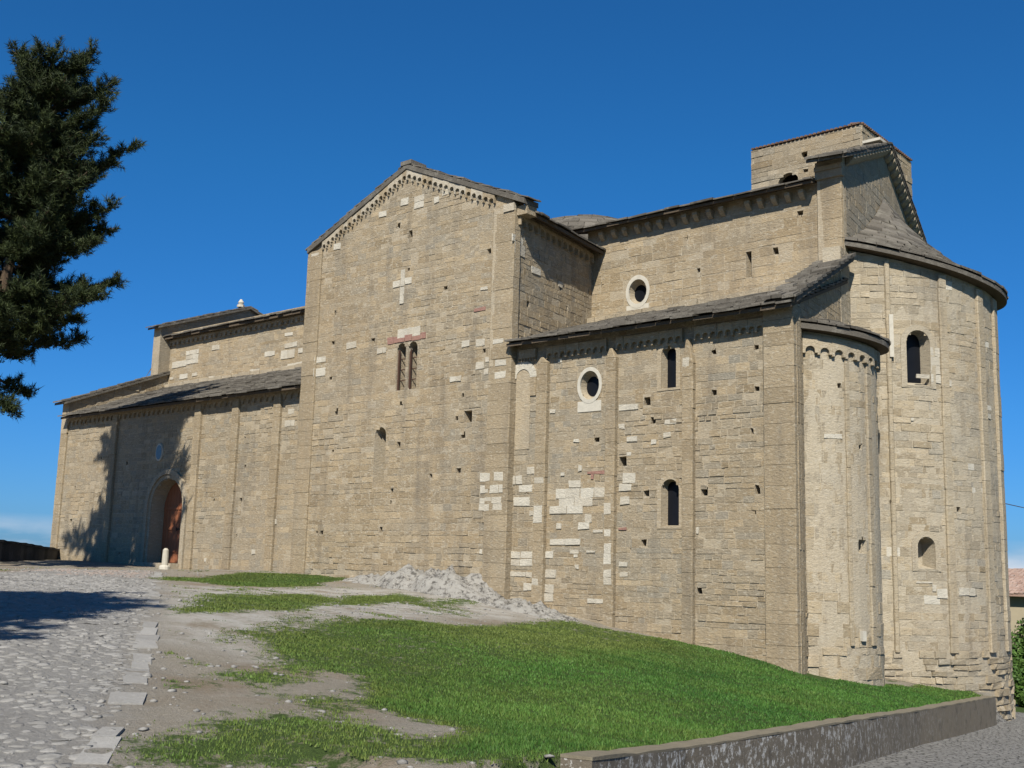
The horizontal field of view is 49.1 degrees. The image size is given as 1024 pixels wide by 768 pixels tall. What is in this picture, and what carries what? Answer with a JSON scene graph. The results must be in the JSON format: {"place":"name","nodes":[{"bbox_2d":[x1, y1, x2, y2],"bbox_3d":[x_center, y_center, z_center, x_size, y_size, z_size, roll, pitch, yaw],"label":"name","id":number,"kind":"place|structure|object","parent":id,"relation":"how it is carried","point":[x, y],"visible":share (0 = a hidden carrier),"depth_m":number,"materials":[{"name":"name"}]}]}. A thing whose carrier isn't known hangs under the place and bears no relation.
{"place":"outdoors","nodes":[
{"label":"outdoors","id":0,"kind":"place"},
{"bbox_2d":[0,568,155,767],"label":"cobble path","id":1,"kind":"structure","parent":0,"point":[48,758],"depth_m":14.57,"materials":[{"name":"grey stone"}]},
{"bbox_2d":[0,560,1023,767],"bbox_3d":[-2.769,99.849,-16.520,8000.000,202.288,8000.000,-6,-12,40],"label":"ground","id":2,"kind":"structure","parent":0,"point":[1000,744],"depth_m":14.98,"materials":[{"name":"soil"}]},
{"bbox_2d":[0,540,59,561],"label":"parapet wall","id":3,"kind":"structure","parent":2,"relation":"on","point":[13,551],"depth_m":45.20,"materials":[{"name":"grey stone"}]},
{"bbox_2d":[0,35,146,423],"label":"pine tree","id":4,"kind":"object","parent":2,"relation":"on","point":[47,177],"visible":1,"depth_m":37.98,"materials":[{"name":"green plant"}]},
{"bbox_2d":[73,571,163,764],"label":"path kerb","id":5,"kind":"structure","parent":2,"relation":"on","point":[146,637],"depth_m":11.44,"materials":[{"name":"grey stone"}]},
{"bbox_2d":[159,548,169,569],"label":"stone post","id":6,"kind":"object","parent":2,"relation":"on","point":[165,558],"visible":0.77,"depth_m":41.43,"materials":[{"name":"white stone"}]},
{"bbox_2d":[0,568,579,767],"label":"loose stones","id":7,"kind":"object","parent":2,"relation":"on","point":[401,761],"visible":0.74,"depth_m":15.96,"materials":[{"name":"grey stone"}]},
{"bbox_2d":[342,564,522,601],"bbox_3d":[-2.364,6.202,33.645,8.600,1.571,2.620,-6,-12,40],"label":"rock outcrop","id":8,"kind":"object","parent":2,"relation":"on","point":[449,582],"visible":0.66,"depth_m":32.57,"materials":[{"name":"grey stone"}]},
{"bbox_2d":[0,567,982,767],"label":"grass","id":9,"kind":"structure","parent":2,"relation":"on","point":[579,740],"depth_m":16.84,"materials":[{"name":"green plant"}]},
{"bbox_2d":[476,598,578,621],"bbox_3d":[-0.009,6.398,30.809,5.800,1.002,1.984,-6,-12,40],"label":"rock ledge","id":10,"kind":"object","parent":2,"relation":"on","point":[538,609],"visible":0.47,"depth_m":29.97,"materials":[{"name":"grey stone"}]},
{"bbox_2d":[50,137,1015,720],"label":"stone church","id":11,"kind":"structure","parent":2,"relation":"on","point":[762,423],"depth_m":32.90,"materials":[{"name":"stone"}]},
{"bbox_2d":[160,483,181,562],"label":"door","id":12,"kind":"structure","parent":11,"relation":"in","point":[173,503],"depth_m":44.98,"materials":[{"name":"brown wood"}]},
{"bbox_2d":[397,348,416,390],"bbox_3d":[-3.337,-0.467,36.336,0.950,1.354,0.228,-6,-12,40],"label":"twin window","id":13,"kind":"structure","parent":11,"relation":"in","point":[411,350],"depth_m":36.40,"materials":[{"name":"stone"}]},
{"bbox_2d":[577,367,601,412],"bbox_3d":[2.281,0.166,31.622,0.860,1.270,0.330,-6,-12,40],"label":"round window","id":14,"kind":"structure","parent":11,"relation":"in","point":[594,386],"depth_m":31.60,"materials":[{"name":"white stone"}]},
{"bbox_2d":[626,275,649,310],"bbox_3d":[4.239,-2.990,36.956,0.940,1.180,0.350,-6,-12,40],"label":"round window","id":15,"kind":"structure","parent":11,"relation":"in","point":[641,293],"depth_m":36.97,"materials":[{"name":"white stone"}]},
{"bbox_2d":[657,341,680,390],"bbox_3d":[4.285,-0.473,30.015,0.725,1.338,0.331,-6,-12,40],"label":"arched window","id":16,"kind":"structure","parent":11,"relation":"in","point":[674,355],"depth_m":30.05,"materials":[{"name":"stone"}]},
{"bbox_2d":[657,474,681,528],"bbox_3d":[4.233,3.091,29.385,0.800,1.415,0.331,-6,-12,40],"label":"arched window","id":17,"kind":"structure","parent":11,"relation":"in","point":[674,491],"depth_m":29.45,"materials":[{"name":"stone"}]},
{"bbox_2d":[751,122,912,196],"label":"bell tower","id":18,"kind":"structure","parent":11,"relation":"attached to","point":[779,162],"depth_m":49.93,"materials":[{"name":"stone"}]},
{"bbox_2d":[900,324,935,388],"bbox_3d":[11.588,-0.761,32.258,1.069,1.845,0.477,3,-10,-10],"label":"arched window","id":19,"kind":"structure","parent":11,"relation":"in","point":[910,349],"depth_m":32.19,"materials":[{"name":"stone"}]},
{"bbox_2d":[912,531,940,571],"bbox_3d":[11.527,4.649,31.169,0.870,1.117,0.068,3,-10,-11],"label":"arched window","id":20,"kind":"structure","parent":11,"relation":"in","point":[918,536],"depth_m":31.15,"materials":[{"name":"stone"}]},
{"bbox_2d":[560,695,996,767],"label":"retaining wall","id":21,"kind":"structure","parent":2,"relation":"on","point":[850,741],"depth_m":15.91,"materials":[{"name":"stone"}]},
{"bbox_2d":[1008,568,1023,648],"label":"house","id":22,"kind":"structure","parent":2,"relation":"on","point":[1016,585],"depth_m":55.89,"materials":[{"name":"paint"}]},
{"bbox_2d":[1011,640,1023,701],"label":"shrub","id":23,"kind":"object","parent":2,"relation":"on","point":[1017,654],"visible":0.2,"depth_m":41.38,"materials":[{"name":"green plant"}]},
{"bbox_2d":[1011,618,1023,655],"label":"shrub","id":24,"kind":"object","parent":2,"relation":"on","point":[1019,636],"visible":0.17,"depth_m":44.78,"materials":[{"name":"green plant"}]},
{"bbox_2d":[1012,663,1023,706],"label":"shrub","id":25,"kind":"object","parent":2,"relation":"on","point":[1018,676],"visible":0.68,"depth_m":38.33,"materials":[{"name":"green plant"}]},
{"bbox_2d":[0,0,1023,568],"label":"sky","id":26,"kind":"structure","parent":0,"point":[263,123],"materials":[{"name":"blue"}]}
]}

